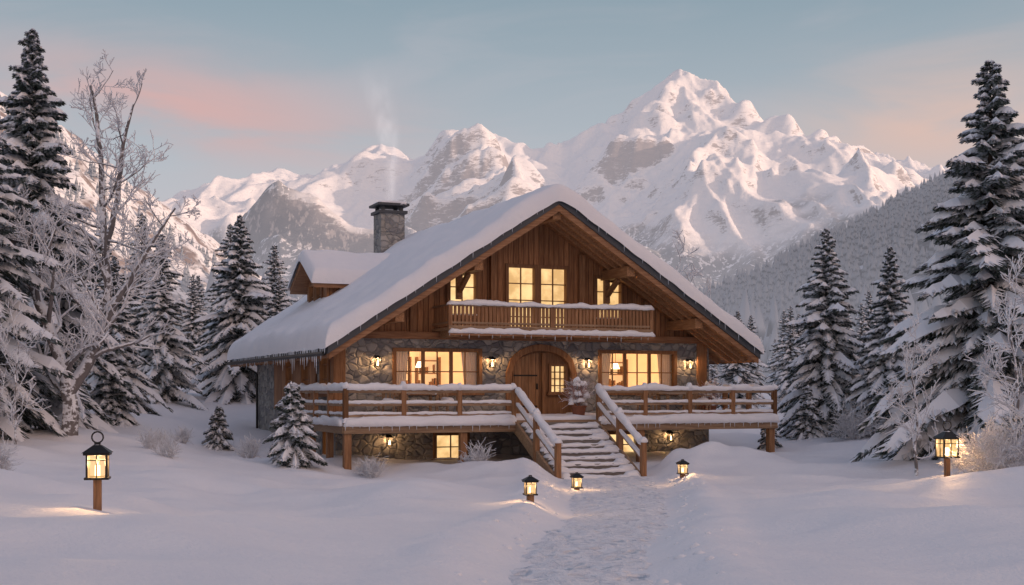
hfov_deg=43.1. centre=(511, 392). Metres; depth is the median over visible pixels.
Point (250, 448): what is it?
frosted bush
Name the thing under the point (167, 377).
conifer tree
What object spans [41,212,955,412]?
conifer forest
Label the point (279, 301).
conifer tree
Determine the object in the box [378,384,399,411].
deck chair
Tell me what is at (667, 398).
deck table
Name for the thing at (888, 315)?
conifer tree
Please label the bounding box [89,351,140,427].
spruce tree
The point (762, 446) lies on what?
spruce tree
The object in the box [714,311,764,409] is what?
conifer tree
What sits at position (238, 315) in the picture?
conifer tree
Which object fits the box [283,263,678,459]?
window frames
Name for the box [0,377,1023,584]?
snow ground
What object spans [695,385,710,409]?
deck chair
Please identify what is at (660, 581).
snow clods
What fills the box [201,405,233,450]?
spruce tree
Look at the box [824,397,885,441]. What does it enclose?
frosted bush
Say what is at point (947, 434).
lantern post
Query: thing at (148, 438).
frosted bush
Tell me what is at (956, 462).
frosted bush
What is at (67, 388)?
bare tree
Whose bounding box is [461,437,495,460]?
frosted bush
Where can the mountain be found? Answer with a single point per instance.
(720, 177)
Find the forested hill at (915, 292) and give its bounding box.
[713,198,1023,314]
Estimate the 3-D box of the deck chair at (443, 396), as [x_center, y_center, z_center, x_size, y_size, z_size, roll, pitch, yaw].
[-2.083,0.294,41.507,0.519,1.112,0.620,0,0,38]
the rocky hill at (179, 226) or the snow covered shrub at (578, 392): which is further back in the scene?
the rocky hill at (179, 226)
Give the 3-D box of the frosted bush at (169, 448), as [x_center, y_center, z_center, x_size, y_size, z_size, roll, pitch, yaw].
[-9.318,1.437,35.008,0.982,0.828,0.930,0,0,5]
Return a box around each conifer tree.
[0,28,132,432]
[0,136,81,441]
[74,256,173,415]
[128,233,208,410]
[182,214,278,404]
[267,277,289,318]
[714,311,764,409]
[777,227,870,437]
[841,246,919,437]
[848,60,1023,462]
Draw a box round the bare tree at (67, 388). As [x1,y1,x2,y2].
[0,49,201,435]
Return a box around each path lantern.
[522,475,538,501]
[570,472,583,490]
[676,459,689,477]
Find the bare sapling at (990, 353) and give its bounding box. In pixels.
[963,251,1023,449]
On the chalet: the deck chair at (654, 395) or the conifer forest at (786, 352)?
the deck chair at (654, 395)
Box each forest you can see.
[0,94,220,297]
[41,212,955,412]
[173,270,941,384]
[699,157,1023,337]
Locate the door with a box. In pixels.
[512,351,568,413]
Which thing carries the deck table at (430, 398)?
on the chalet
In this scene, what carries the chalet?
on the snow ground
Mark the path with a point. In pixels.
(605, 510)
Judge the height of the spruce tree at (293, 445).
3.158 m
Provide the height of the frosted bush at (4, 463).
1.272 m
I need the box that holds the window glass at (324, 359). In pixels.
[289,287,325,384]
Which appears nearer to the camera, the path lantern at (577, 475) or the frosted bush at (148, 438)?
the path lantern at (577, 475)
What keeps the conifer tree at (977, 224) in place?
on the snow ground
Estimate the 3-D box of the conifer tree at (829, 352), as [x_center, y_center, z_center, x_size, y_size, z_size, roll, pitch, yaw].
[12.015,-1.743,50.363,4.321,9.274,4.970,0,0,-25]
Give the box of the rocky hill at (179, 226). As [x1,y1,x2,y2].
[0,92,266,307]
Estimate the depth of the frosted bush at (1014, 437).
27.87 m
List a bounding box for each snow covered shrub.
[558,377,593,414]
[697,379,726,409]
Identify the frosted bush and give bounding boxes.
[0,432,23,470]
[136,427,162,448]
[149,431,185,458]
[151,427,176,444]
[167,425,194,444]
[229,432,265,457]
[351,456,371,475]
[357,453,388,477]
[456,448,476,462]
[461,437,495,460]
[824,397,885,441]
[937,432,989,473]
[947,414,1023,473]
[949,402,1023,470]
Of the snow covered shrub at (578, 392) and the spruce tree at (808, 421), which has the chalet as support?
the snow covered shrub at (578, 392)
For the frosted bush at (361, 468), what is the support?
on the snow ground
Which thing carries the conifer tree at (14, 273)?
on the snow ground
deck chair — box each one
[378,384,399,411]
[437,384,455,411]
[636,393,656,409]
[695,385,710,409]
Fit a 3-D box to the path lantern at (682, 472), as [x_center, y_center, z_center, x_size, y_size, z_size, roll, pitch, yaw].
[4.612,2.248,35.000,0.317,0.880,0.317,0,0,-11]
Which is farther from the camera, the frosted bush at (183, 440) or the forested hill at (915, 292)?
the forested hill at (915, 292)
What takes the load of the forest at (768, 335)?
on the snow ground
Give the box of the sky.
[0,0,1023,200]
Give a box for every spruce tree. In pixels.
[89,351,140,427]
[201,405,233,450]
[262,381,327,468]
[756,428,783,449]
[786,385,827,439]
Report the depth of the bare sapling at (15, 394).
34.02 m
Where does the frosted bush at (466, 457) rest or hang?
on the snow ground
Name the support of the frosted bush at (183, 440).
on the snow ground
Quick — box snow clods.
[455,471,759,584]
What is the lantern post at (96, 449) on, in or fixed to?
on the snow ground
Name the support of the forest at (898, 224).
on the forested hill at (915, 292)
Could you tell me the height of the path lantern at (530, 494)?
0.870 m
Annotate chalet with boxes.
[227,184,779,478]
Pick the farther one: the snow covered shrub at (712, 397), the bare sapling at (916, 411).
the snow covered shrub at (712, 397)
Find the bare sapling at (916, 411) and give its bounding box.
[873,313,958,475]
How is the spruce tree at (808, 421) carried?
on the snow ground
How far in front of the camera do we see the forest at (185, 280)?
758.55 m
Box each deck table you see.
[399,393,440,411]
[656,393,696,409]
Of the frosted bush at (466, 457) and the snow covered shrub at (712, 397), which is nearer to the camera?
the frosted bush at (466, 457)
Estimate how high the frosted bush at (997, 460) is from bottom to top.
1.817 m
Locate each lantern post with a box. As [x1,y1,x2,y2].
[82,431,112,510]
[932,420,960,476]
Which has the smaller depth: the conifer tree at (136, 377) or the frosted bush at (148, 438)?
the frosted bush at (148, 438)
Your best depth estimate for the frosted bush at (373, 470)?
37.54 m
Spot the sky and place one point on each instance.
(238, 89)
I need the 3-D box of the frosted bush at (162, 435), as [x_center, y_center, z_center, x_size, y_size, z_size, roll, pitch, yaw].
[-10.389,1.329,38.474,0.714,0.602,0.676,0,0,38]
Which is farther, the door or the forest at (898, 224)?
the forest at (898, 224)
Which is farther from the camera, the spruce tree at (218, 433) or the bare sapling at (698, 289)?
the bare sapling at (698, 289)
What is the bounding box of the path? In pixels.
[508,476,668,584]
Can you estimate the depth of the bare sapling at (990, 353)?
32.70 m
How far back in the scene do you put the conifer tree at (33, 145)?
42.67 m
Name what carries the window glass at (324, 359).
in the chalet
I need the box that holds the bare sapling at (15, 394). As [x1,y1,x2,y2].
[0,293,51,444]
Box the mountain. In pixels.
[159,69,950,299]

